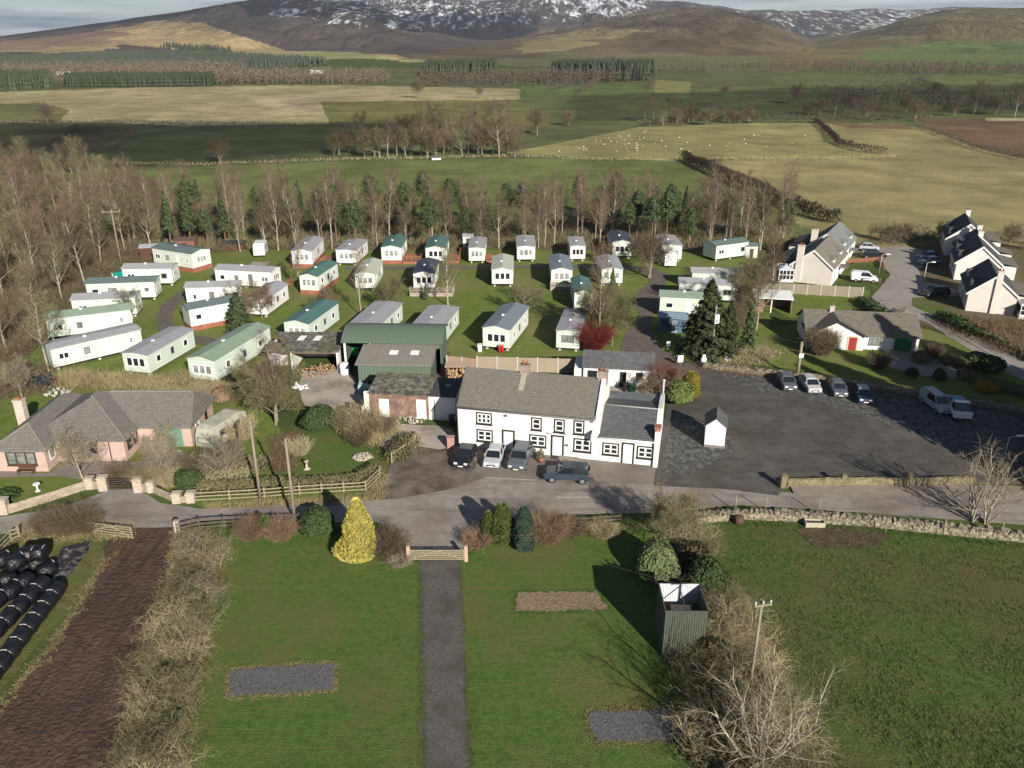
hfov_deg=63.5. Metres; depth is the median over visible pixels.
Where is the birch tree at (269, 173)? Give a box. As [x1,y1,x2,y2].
[257,163,276,227]
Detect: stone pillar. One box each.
[0,496,9,514]
[83,475,94,489]
[95,474,109,491]
[130,475,142,492]
[145,479,155,492]
[170,490,181,503]
[184,489,195,503]
[778,473,788,488]
[840,473,847,483]
[904,472,914,485]
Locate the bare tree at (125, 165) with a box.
[113,151,132,182]
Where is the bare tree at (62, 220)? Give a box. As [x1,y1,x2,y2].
[45,206,77,268]
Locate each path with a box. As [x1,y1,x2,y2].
[0,450,192,482]
[250,262,269,264]
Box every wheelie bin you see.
[448,414,454,424]
[477,343,481,351]
[623,382,629,391]
[629,383,635,391]
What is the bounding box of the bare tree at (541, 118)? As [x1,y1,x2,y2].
[522,105,549,134]
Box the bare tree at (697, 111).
[688,103,701,121]
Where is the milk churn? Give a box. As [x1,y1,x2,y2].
[700,354,706,365]
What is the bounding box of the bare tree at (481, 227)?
[469,199,491,236]
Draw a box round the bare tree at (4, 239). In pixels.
[0,213,19,277]
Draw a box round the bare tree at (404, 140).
[394,126,414,154]
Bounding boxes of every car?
[21,374,58,390]
[452,442,477,467]
[483,442,505,467]
[507,439,533,470]
[544,461,590,484]
[776,371,797,389]
[798,374,821,391]
[826,377,848,396]
[852,383,873,403]
[857,242,879,249]
[860,248,886,258]
[916,250,938,258]
[918,255,941,264]
[919,285,950,297]
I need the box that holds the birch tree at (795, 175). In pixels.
[779,159,801,203]
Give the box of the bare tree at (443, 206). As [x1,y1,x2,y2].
[429,184,456,235]
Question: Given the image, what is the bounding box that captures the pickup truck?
[947,395,972,419]
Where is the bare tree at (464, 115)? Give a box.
[454,106,474,145]
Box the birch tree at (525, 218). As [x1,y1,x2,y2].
[517,190,534,232]
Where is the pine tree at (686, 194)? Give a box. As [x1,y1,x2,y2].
[681,186,688,215]
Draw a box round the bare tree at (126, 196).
[109,175,146,240]
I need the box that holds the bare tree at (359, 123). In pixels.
[349,109,369,153]
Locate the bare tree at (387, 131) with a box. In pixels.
[376,114,397,157]
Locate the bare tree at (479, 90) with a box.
[474,86,482,97]
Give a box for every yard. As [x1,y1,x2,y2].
[299,369,363,415]
[349,352,449,394]
[385,424,455,448]
[609,384,667,401]
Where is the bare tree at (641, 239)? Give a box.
[625,231,657,262]
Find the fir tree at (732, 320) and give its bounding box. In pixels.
[722,301,743,351]
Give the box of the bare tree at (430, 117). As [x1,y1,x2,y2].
[414,112,437,131]
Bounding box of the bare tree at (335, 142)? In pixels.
[324,131,342,155]
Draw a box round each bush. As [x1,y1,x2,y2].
[0,368,20,390]
[0,487,21,501]
[16,496,70,537]
[33,503,81,536]
[40,494,107,536]
[66,502,104,534]
[86,715,185,767]
[101,456,134,480]
[105,661,192,735]
[106,724,221,767]
[111,621,207,683]
[119,681,212,766]
[122,456,171,486]
[129,591,206,648]
[133,638,223,710]
[137,602,221,670]
[138,732,166,757]
[140,572,208,612]
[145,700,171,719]
[147,457,182,488]
[153,587,234,642]
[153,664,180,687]
[155,699,180,728]
[159,547,227,592]
[164,636,186,653]
[166,565,236,616]
[167,517,215,556]
[168,442,221,475]
[170,524,241,578]
[173,468,204,490]
[174,571,198,596]
[174,605,195,623]
[185,546,203,561]
[186,374,218,393]
[186,600,210,614]
[199,436,250,468]
[210,384,231,402]
[217,406,263,441]
[221,379,249,400]
[226,510,269,542]
[256,510,301,543]
[258,514,272,539]
[283,433,315,456]
[298,404,335,430]
[300,504,334,537]
[324,400,364,431]
[339,397,385,434]
[341,422,375,448]
[362,409,399,437]
[364,517,416,559]
[384,548,414,568]
[460,521,495,550]
[510,498,581,546]
[557,509,591,539]
[571,314,621,350]
[585,513,626,540]
[642,357,687,392]
[648,687,770,767]
[659,498,728,547]
[661,623,744,682]
[665,380,694,403]
[667,315,688,328]
[670,651,762,724]
[672,522,729,562]
[674,569,758,625]
[675,540,709,568]
[680,576,780,642]
[680,716,807,767]
[682,370,701,397]
[683,583,767,660]
[683,611,776,705]
[684,582,707,602]
[686,554,734,597]
[694,654,807,749]
[697,672,745,711]
[700,636,742,672]
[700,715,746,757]
[702,588,791,666]
[707,607,737,636]
[709,608,812,697]
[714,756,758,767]
[734,664,767,695]
[734,706,774,741]
[736,706,852,767]
[742,682,848,765]
[745,652,831,722]
[798,324,843,355]
[864,348,894,369]
[904,367,919,377]
[911,350,932,362]
[919,339,949,358]
[932,367,947,379]
[939,354,956,364]
[952,354,971,366]
[966,350,986,367]
[974,378,1002,392]
[978,354,1006,371]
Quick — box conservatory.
[776,264,794,281]
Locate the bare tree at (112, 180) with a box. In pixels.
[104,164,133,209]
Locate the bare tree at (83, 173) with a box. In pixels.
[76,168,97,197]
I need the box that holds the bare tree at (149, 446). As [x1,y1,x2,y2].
[125,416,187,473]
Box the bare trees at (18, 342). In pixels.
[0,181,164,358]
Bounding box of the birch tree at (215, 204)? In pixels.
[209,186,223,232]
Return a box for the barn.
[341,323,448,383]
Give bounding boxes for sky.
[0,0,1023,35]
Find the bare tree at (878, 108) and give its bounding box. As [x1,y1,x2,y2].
[873,102,885,113]
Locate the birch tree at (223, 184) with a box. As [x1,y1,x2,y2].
[213,156,233,226]
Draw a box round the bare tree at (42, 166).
[30,146,49,183]
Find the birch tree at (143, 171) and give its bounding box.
[132,160,152,216]
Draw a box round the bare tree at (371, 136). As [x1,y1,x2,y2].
[358,124,383,155]
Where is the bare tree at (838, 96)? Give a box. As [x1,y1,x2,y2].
[828,90,845,115]
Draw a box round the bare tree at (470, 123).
[453,101,481,152]
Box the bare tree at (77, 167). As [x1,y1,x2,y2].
[66,155,89,186]
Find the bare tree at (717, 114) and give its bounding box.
[711,110,721,121]
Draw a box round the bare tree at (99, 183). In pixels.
[93,168,112,233]
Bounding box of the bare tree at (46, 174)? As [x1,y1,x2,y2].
[34,169,59,205]
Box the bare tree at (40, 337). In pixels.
[16,286,63,370]
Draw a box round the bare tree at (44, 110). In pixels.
[32,99,56,123]
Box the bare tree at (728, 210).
[717,188,743,238]
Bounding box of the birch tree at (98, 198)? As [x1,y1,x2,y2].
[92,174,115,215]
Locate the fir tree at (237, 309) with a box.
[223,292,253,332]
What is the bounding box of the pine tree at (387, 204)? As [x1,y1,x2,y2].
[380,192,395,234]
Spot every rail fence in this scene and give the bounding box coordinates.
[0,525,20,551]
[175,513,299,533]
[191,466,380,500]
[391,435,418,462]
[554,514,620,525]
[845,256,884,269]
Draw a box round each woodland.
[0,49,327,68]
[0,58,253,75]
[0,67,54,90]
[51,64,391,84]
[63,69,215,86]
[160,41,230,51]
[408,97,512,109]
[412,65,656,85]
[419,57,498,74]
[550,58,657,79]
[655,57,1023,74]
[803,82,1023,110]
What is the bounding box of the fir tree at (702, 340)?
[670,278,741,363]
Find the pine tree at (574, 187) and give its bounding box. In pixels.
[568,175,589,223]
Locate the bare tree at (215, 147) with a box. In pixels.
[204,135,231,163]
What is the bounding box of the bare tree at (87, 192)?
[78,180,97,223]
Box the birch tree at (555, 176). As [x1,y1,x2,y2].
[542,167,566,227]
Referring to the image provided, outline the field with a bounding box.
[697,520,1023,767]
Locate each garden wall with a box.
[7,481,85,513]
[93,481,97,489]
[142,484,146,491]
[153,486,171,500]
[180,496,185,502]
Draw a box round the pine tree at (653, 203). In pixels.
[642,196,662,240]
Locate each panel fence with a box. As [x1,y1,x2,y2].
[446,355,477,367]
[476,356,575,372]
[753,283,863,296]
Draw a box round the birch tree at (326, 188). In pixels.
[314,167,340,248]
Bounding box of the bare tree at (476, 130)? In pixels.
[465,122,487,152]
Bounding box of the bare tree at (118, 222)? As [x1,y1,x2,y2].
[98,186,133,250]
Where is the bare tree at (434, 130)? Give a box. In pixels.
[425,125,440,146]
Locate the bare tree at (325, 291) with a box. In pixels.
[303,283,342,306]
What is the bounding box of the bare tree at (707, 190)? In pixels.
[696,171,725,226]
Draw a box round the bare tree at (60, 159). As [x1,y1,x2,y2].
[50,141,72,173]
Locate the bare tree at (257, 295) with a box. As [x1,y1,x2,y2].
[239,280,277,317]
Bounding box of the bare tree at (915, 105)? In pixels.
[906,98,927,117]
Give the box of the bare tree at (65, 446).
[41,421,108,478]
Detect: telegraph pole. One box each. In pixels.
[247,420,261,499]
[282,438,296,521]
[746,599,771,699]
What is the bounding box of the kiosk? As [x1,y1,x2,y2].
[704,406,727,448]
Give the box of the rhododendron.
[633,536,681,581]
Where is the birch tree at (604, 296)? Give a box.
[583,238,620,329]
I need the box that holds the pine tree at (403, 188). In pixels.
[393,181,417,234]
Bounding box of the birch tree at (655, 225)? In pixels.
[646,193,662,238]
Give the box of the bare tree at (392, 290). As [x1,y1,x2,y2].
[368,271,408,302]
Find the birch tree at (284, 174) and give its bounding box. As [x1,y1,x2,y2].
[269,154,293,223]
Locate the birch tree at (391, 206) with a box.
[377,161,400,235]
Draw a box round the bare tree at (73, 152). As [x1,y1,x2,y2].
[62,134,85,181]
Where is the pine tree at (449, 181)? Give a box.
[439,178,461,230]
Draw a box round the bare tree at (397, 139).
[379,122,408,154]
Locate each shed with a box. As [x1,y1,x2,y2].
[138,243,157,259]
[174,237,198,246]
[220,240,246,249]
[262,332,344,371]
[462,233,473,246]
[745,242,758,257]
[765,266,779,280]
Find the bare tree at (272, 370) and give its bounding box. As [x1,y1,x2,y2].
[249,326,289,421]
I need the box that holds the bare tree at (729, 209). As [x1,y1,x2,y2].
[722,194,739,232]
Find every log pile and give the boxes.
[298,365,330,377]
[447,367,464,378]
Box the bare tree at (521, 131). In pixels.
[508,124,524,142]
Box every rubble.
[44,387,69,396]
[292,382,308,389]
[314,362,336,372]
[336,400,361,413]
[352,452,373,460]
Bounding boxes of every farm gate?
[87,522,133,538]
[106,478,132,488]
[406,545,467,561]
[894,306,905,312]
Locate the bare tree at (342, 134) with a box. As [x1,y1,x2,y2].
[328,126,352,154]
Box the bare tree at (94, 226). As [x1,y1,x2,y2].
[80,205,117,261]
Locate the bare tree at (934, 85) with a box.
[930,80,941,92]
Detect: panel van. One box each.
[850,270,877,282]
[918,386,950,413]
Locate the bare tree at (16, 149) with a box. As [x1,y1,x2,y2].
[9,140,34,183]
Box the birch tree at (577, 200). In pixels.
[570,162,591,235]
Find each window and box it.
[4,452,38,466]
[48,446,56,459]
[53,324,63,330]
[58,351,69,359]
[76,322,82,327]
[83,346,90,353]
[89,442,98,453]
[119,317,124,322]
[126,357,132,365]
[126,437,132,450]
[128,336,133,343]
[132,357,138,366]
[138,358,145,367]
[143,287,149,292]
[156,281,160,290]
[156,353,161,362]
[161,273,166,278]
[173,268,178,277]
[183,338,187,346]
[192,364,199,373]
[195,313,202,319]
[196,254,206,262]
[197,437,210,444]
[198,365,205,374]
[205,365,211,374]
[219,427,226,436]
[226,359,230,367]
[261,277,268,281]
[273,272,279,280]
[288,327,293,331]
[294,327,299,331]
[302,279,306,285]
[306,279,310,285]
[311,279,315,285]
[339,253,343,258]
[363,277,367,283]
[367,277,372,283]
[384,250,388,256]
[389,250,393,256]
[394,250,398,256]
[416,277,420,283]
[421,277,426,283]
[427,277,431,283]
[433,251,437,256]
[475,412,492,425]
[476,429,493,442]
[487,333,492,341]
[493,333,498,342]
[495,273,499,279]
[499,334,505,342]
[500,273,504,279]
[505,273,509,279]
[519,249,523,255]
[528,249,532,255]
[529,434,546,448]
[530,417,541,431]
[553,419,564,433]
[554,273,558,279]
[559,273,563,279]
[561,335,573,342]
[564,273,569,279]
[573,420,584,435]
[573,438,591,453]
[587,370,596,376]
[601,442,618,456]
[615,272,619,278]
[636,373,642,379]
[636,446,653,460]
[662,320,667,326]
[665,302,672,307]
[681,321,686,327]
[723,290,730,295]
[868,337,881,345]
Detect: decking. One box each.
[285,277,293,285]
[315,250,334,263]
[402,248,423,263]
[409,283,454,296]
[447,248,460,262]
[486,254,496,262]
[550,280,570,290]
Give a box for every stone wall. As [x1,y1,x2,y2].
[693,507,1023,542]
[702,361,1023,414]
[786,476,975,487]
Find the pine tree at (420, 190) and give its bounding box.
[413,170,431,222]
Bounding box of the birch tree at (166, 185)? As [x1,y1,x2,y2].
[153,163,178,216]
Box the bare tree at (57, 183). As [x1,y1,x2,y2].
[45,172,72,201]
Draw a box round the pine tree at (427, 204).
[416,195,442,236]
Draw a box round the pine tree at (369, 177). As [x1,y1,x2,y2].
[357,174,381,219]
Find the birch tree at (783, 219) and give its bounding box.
[774,188,793,252]
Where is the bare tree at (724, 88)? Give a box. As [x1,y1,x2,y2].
[718,84,728,92]
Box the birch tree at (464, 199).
[459,178,473,232]
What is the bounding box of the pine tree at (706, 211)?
[702,196,721,236]
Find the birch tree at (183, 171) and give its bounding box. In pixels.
[168,159,198,228]
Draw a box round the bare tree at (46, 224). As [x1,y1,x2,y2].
[35,205,63,251]
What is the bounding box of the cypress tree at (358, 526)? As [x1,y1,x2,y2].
[331,497,379,563]
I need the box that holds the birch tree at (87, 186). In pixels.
[76,173,100,223]
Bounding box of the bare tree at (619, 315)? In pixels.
[582,285,642,344]
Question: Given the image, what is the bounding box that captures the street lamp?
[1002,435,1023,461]
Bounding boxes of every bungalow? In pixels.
[0,390,217,471]
[796,303,922,351]
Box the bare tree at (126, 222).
[117,203,135,245]
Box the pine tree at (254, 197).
[247,185,265,226]
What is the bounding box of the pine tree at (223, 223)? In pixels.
[216,192,231,239]
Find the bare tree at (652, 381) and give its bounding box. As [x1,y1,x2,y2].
[634,367,671,393]
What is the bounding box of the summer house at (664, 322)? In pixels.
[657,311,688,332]
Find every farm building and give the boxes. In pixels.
[309,68,322,73]
[431,155,441,159]
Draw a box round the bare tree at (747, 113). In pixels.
[742,105,756,121]
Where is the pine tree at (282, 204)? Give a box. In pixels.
[272,198,290,241]
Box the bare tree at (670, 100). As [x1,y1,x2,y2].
[663,93,680,121]
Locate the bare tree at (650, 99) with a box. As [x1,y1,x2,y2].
[647,94,658,121]
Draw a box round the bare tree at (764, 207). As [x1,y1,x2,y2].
[749,183,780,249]
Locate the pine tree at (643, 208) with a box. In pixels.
[629,190,646,234]
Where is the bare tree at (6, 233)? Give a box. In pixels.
[0,211,23,265]
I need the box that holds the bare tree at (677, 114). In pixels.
[669,108,686,122]
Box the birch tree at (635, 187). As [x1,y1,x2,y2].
[624,174,644,233]
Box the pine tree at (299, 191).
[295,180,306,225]
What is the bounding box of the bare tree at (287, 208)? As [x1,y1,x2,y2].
[270,179,307,243]
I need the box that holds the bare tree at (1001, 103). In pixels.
[986,91,1008,114]
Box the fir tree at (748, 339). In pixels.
[738,303,758,348]
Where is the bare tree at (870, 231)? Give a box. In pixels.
[867,222,879,237]
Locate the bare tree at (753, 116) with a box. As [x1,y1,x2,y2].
[748,110,759,122]
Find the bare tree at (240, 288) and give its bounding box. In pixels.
[218,278,253,308]
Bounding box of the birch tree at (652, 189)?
[639,167,661,231]
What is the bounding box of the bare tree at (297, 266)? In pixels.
[290,232,305,289]
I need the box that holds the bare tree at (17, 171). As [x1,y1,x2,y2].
[0,159,34,208]
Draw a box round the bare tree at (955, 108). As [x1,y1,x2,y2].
[947,99,963,115]
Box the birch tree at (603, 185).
[586,172,612,240]
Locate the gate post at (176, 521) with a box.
[173,519,180,533]
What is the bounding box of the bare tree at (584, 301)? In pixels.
[568,282,609,322]
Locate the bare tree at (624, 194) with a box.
[605,170,629,229]
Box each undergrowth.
[0,353,66,399]
[8,515,138,546]
[42,364,266,401]
[97,207,804,250]
[102,523,231,766]
[202,470,392,513]
[263,427,305,475]
[330,409,403,448]
[635,557,826,767]
[692,361,1017,407]
[716,342,793,365]
[926,313,1023,358]
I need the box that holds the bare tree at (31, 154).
[27,149,43,164]
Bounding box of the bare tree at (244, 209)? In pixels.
[229,183,251,233]
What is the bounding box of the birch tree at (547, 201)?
[536,175,555,246]
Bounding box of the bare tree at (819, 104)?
[814,97,828,114]
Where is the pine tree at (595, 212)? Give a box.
[593,195,606,231]
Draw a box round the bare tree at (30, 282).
[6,253,49,301]
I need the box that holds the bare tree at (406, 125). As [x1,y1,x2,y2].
[397,112,426,145]
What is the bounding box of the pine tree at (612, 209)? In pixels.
[604,184,626,224]
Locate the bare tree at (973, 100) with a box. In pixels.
[966,86,992,111]
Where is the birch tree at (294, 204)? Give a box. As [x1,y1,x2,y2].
[283,181,302,235]
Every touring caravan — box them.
[195,408,247,452]
[253,240,267,256]
[662,249,676,266]
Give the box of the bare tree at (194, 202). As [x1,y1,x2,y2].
[189,194,212,239]
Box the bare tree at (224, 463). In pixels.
[185,432,247,477]
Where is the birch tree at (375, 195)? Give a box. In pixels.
[360,176,382,238]
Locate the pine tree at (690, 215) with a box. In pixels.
[678,206,699,250]
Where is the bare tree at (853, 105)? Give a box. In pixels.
[849,99,858,111]
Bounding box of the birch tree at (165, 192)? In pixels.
[154,172,176,234]
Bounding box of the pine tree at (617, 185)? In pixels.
[606,172,629,223]
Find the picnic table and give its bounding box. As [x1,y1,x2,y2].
[557,455,578,463]
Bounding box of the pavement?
[791,485,1023,496]
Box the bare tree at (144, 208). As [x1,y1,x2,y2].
[127,190,159,243]
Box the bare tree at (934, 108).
[925,103,937,115]
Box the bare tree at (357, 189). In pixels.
[346,178,364,207]
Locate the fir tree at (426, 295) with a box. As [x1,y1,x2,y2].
[423,283,428,298]
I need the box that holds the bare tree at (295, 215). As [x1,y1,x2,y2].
[288,200,304,233]
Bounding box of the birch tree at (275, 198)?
[266,178,282,237]
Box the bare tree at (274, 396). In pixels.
[234,347,309,424]
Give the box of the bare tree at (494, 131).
[488,125,507,146]
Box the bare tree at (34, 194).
[16,173,55,240]
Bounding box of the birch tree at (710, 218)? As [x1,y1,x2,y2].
[703,194,718,240]
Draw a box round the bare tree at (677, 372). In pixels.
[660,367,686,389]
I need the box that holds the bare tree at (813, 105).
[801,99,816,113]
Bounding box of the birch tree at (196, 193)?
[192,179,202,232]
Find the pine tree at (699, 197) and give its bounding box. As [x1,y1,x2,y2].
[682,192,703,214]
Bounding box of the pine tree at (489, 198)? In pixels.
[475,187,491,224]
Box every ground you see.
[0,0,1023,760]
[0,173,795,376]
[0,380,384,505]
[0,535,104,688]
[26,250,769,381]
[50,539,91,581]
[118,525,225,767]
[228,664,335,696]
[302,567,381,684]
[314,596,397,619]
[317,558,395,679]
[317,587,410,618]
[345,591,391,685]
[360,583,405,684]
[417,560,473,767]
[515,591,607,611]
[548,693,611,697]
[548,701,611,705]
[588,708,699,741]
[662,412,734,473]
[707,324,1023,407]
[718,373,1023,463]
[768,290,869,317]
[795,526,890,547]
[912,243,1023,343]
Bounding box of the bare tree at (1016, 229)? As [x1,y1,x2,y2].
[1001,220,1023,244]
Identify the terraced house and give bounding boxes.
[774,235,848,285]
[788,221,857,261]
[940,208,1001,255]
[949,229,1018,279]
[950,223,1013,257]
[959,258,1023,318]
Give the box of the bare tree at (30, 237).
[2,212,58,284]
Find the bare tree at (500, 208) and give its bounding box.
[486,186,514,247]
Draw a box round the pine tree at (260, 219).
[252,207,266,239]
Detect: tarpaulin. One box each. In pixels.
[358,382,370,393]
[948,396,961,401]
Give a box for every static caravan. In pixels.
[43,302,132,339]
[43,323,141,369]
[69,290,142,315]
[84,275,161,299]
[120,262,179,284]
[120,326,195,375]
[150,242,212,272]
[181,295,241,330]
[183,280,241,301]
[186,322,270,380]
[213,263,281,286]
[246,280,288,316]
[282,298,339,331]
[291,236,324,267]
[298,259,338,294]
[335,238,367,264]
[349,301,402,322]
[354,258,382,289]
[380,234,407,263]
[412,257,438,287]
[413,305,459,338]
[425,235,449,262]
[468,236,486,262]
[481,302,529,350]
[491,253,513,285]
[516,234,535,261]
[548,253,572,283]
[555,308,586,350]
[567,236,585,260]
[570,275,592,307]
[596,254,623,284]
[607,230,632,258]
[654,234,682,261]
[659,289,718,314]
[678,277,737,300]
[689,267,742,278]
[703,237,749,260]
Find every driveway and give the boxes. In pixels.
[419,560,471,767]
[886,350,963,378]
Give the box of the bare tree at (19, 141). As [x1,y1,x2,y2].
[9,135,31,176]
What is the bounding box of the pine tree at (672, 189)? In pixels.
[662,183,683,233]
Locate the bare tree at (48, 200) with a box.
[36,182,59,215]
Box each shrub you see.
[480,510,497,541]
[490,501,513,545]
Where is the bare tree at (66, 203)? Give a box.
[54,194,83,245]
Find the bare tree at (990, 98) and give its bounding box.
[984,91,1002,111]
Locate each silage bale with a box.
[0,550,9,568]
[0,570,17,586]
[0,581,21,601]
[0,592,7,608]
[0,607,19,629]
[0,620,8,638]
[0,639,22,659]
[0,652,13,674]
[3,551,25,572]
[7,596,30,616]
[7,626,32,647]
[12,571,35,590]
[14,547,32,562]
[17,614,41,635]
[18,564,27,572]
[19,585,41,605]
[26,559,46,572]
[27,602,49,621]
[29,545,47,560]
[30,575,51,593]
[35,559,57,576]
[35,591,58,610]
[45,581,66,598]
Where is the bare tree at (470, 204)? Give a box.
[459,190,475,219]
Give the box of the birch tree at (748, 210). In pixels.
[738,180,759,237]
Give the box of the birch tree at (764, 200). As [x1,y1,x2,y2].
[755,192,770,231]
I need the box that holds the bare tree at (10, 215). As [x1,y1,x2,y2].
[1,207,27,257]
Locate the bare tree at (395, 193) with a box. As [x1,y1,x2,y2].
[386,175,400,223]
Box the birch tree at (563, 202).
[556,175,572,232]
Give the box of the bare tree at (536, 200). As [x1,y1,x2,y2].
[532,188,545,222]
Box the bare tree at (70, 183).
[53,172,81,225]
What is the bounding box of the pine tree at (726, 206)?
[719,192,732,232]
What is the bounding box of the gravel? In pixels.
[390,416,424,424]
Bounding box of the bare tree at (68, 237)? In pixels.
[44,203,93,283]
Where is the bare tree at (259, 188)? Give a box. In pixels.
[249,181,269,208]
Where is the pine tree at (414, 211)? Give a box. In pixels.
[405,195,417,233]
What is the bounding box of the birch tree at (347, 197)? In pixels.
[341,185,354,232]
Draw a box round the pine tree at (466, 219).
[455,206,473,233]
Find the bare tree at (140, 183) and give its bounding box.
[135,172,154,227]
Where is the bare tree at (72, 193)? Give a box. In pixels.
[53,185,80,235]
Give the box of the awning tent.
[112,270,122,276]
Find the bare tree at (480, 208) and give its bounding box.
[475,193,489,224]
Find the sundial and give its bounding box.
[303,458,310,470]
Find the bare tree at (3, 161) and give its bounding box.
[0,147,19,174]
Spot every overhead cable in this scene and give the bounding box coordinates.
[0,442,281,473]
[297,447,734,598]
[769,608,1023,694]
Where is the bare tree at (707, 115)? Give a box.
[699,106,716,122]
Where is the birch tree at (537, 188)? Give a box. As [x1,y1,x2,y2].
[530,178,546,232]
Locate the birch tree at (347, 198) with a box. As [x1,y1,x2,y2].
[339,179,354,236]
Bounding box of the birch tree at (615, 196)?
[599,164,626,230]
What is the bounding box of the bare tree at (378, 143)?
[357,124,386,157]
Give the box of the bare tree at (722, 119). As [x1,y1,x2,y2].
[718,106,728,120]
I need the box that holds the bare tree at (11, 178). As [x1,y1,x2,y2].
[0,157,29,223]
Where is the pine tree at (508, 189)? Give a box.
[496,182,517,235]
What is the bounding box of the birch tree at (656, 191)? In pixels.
[650,185,661,222]
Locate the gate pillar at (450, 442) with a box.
[447,435,454,448]
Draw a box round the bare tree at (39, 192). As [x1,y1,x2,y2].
[20,173,55,218]
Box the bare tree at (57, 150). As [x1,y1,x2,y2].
[50,141,62,156]
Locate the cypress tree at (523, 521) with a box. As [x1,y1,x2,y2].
[510,505,536,552]
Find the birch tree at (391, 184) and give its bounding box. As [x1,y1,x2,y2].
[382,164,398,228]
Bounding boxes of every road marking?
[485,477,536,480]
[556,497,589,497]
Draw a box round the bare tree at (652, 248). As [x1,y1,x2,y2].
[627,224,679,277]
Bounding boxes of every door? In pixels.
[97,317,104,329]
[105,339,113,353]
[147,250,151,259]
[156,429,183,446]
[175,255,179,265]
[209,292,214,297]
[213,308,219,321]
[248,274,252,285]
[379,399,388,416]
[416,399,426,418]
[502,429,514,450]
[551,435,563,455]
[618,371,626,386]
[621,442,634,463]
[672,320,677,332]
[685,301,690,313]
[730,246,733,256]
[749,249,753,257]
[846,336,858,349]
[893,338,912,350]
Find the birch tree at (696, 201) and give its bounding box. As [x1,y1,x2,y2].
[687,185,702,236]
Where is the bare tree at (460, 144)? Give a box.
[448,131,467,154]
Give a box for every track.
[0,527,177,767]
[155,279,216,345]
[345,265,699,381]
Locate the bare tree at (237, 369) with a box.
[224,351,280,411]
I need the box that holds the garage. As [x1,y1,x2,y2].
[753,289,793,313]
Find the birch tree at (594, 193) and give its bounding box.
[588,182,603,238]
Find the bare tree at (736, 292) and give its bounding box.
[723,269,761,317]
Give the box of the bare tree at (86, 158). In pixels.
[74,139,93,185]
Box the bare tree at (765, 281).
[738,254,783,329]
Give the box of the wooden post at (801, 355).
[796,342,803,372]
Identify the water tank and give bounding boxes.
[339,361,349,374]
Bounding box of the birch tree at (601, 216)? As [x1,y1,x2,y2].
[591,187,609,244]
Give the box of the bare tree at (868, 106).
[857,97,880,118]
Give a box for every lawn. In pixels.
[180,532,421,767]
[271,430,390,477]
[461,528,718,767]
[913,304,948,314]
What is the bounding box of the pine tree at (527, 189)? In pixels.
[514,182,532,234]
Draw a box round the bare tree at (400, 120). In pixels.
[390,113,410,131]
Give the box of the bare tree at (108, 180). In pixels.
[88,164,120,231]
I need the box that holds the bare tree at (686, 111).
[680,103,696,121]
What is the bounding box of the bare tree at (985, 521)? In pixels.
[950,440,1023,523]
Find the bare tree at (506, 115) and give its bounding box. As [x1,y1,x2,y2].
[494,97,516,146]
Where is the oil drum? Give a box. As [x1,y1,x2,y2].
[733,515,743,524]
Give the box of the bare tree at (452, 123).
[442,111,463,136]
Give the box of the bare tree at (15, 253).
[10,245,42,296]
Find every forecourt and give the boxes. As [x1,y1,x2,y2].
[363,446,477,499]
[377,425,655,485]
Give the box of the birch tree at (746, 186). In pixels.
[732,166,754,226]
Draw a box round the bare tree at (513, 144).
[506,135,523,157]
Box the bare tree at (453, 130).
[437,126,460,152]
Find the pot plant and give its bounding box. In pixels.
[536,448,545,458]
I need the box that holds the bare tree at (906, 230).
[900,220,917,236]
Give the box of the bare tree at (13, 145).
[2,134,23,168]
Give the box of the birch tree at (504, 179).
[501,175,510,209]
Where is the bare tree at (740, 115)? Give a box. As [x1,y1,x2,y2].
[735,112,745,121]
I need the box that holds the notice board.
[678,355,683,361]
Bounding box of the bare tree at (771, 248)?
[759,229,789,287]
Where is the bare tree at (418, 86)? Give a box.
[407,76,426,97]
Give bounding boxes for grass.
[0,550,118,712]
[106,527,185,767]
[160,534,235,767]
[224,659,341,700]
[416,561,429,766]
[455,560,476,767]
[462,522,651,553]
[510,587,611,615]
[584,703,699,747]
[702,518,1023,547]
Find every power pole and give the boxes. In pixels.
[101,210,121,262]
[712,305,719,350]
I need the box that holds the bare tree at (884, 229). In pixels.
[875,219,890,238]
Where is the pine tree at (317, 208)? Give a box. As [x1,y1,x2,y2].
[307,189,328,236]
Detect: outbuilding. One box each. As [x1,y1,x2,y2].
[362,372,462,420]
[574,349,654,387]
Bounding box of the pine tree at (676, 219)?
[664,195,684,234]
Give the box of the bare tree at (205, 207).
[191,199,214,245]
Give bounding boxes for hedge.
[0,118,479,127]
[28,123,78,150]
[96,124,137,152]
[105,154,894,165]
[194,462,382,495]
[197,453,277,494]
[369,430,424,462]
[520,94,731,109]
[573,77,598,95]
[638,112,921,124]
[648,74,654,89]
[678,149,841,222]
[692,95,1023,108]
[772,78,1023,91]
[812,117,887,153]
[850,296,894,311]
[870,73,954,100]
[876,230,1023,245]
[916,124,1023,160]
[931,310,988,336]
[955,366,1023,398]
[974,329,1023,359]
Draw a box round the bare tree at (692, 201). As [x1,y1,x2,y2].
[680,186,704,242]
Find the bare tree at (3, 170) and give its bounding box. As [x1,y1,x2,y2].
[0,155,13,191]
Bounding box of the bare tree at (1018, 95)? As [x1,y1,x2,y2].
[1007,80,1023,116]
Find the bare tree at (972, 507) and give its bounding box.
[940,436,1021,522]
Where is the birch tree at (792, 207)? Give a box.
[774,198,799,246]
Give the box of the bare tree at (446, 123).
[437,109,455,148]
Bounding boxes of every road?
[0,478,1023,549]
[870,246,1023,379]
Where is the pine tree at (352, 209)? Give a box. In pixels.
[343,198,364,238]
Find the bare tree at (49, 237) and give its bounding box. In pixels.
[34,222,76,282]
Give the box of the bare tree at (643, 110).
[640,101,651,119]
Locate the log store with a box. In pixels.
[445,362,471,377]

